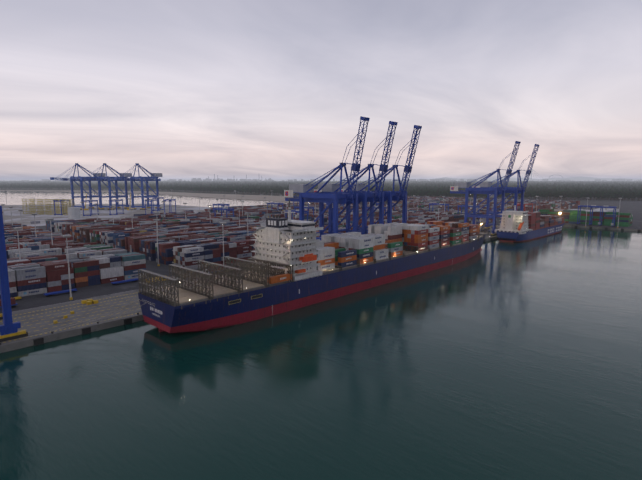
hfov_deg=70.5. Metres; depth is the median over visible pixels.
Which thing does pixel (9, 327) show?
sts crane
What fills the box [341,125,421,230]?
sts crane
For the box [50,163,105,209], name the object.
sts crane
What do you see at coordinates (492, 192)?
sts crane
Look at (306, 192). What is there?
sts crane
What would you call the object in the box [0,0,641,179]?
sky
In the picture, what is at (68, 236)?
light masts
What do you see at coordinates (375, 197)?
sts crane
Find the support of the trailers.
on the yard pavement at (38, 300)
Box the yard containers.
[0,196,632,298]
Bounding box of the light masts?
[0,190,621,299]
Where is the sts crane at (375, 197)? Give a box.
[314,121,397,234]
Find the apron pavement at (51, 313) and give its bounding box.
[0,225,499,344]
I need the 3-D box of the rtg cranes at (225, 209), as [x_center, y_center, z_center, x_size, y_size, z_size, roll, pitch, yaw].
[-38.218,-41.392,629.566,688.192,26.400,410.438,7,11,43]
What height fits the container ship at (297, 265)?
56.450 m
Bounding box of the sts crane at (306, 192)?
[284,116,369,239]
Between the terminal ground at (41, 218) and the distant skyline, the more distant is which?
the distant skyline
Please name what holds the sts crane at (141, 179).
on the terminal ground at (41, 218)
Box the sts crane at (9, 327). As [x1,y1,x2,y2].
[0,206,27,341]
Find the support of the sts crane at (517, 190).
on the apron pavement at (51, 313)
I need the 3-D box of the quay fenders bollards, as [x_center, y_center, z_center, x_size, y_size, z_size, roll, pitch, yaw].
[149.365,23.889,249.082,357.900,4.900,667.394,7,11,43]
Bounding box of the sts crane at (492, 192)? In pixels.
[450,141,520,235]
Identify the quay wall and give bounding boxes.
[0,225,641,352]
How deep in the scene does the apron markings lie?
190.68 m
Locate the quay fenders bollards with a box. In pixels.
[0,226,640,345]
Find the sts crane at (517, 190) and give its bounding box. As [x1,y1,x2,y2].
[472,144,538,228]
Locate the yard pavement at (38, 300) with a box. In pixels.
[0,220,499,313]
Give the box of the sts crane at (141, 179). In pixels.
[114,163,161,209]
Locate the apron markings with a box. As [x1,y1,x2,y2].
[0,225,498,342]
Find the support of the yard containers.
on the yard pavement at (38, 300)
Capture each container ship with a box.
[138,199,491,332]
[495,205,565,241]
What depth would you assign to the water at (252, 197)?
1607.99 m
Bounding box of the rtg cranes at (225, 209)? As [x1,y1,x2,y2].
[53,197,616,226]
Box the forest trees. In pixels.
[0,180,641,200]
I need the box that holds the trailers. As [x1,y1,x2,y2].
[14,278,137,299]
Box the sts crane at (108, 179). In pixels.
[80,163,131,209]
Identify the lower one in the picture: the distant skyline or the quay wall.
the quay wall
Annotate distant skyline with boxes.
[22,169,641,181]
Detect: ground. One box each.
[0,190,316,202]
[0,204,209,338]
[493,196,641,229]
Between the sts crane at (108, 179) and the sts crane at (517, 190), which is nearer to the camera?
the sts crane at (517, 190)
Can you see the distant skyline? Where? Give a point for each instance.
(522, 179)
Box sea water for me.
[0,191,641,479]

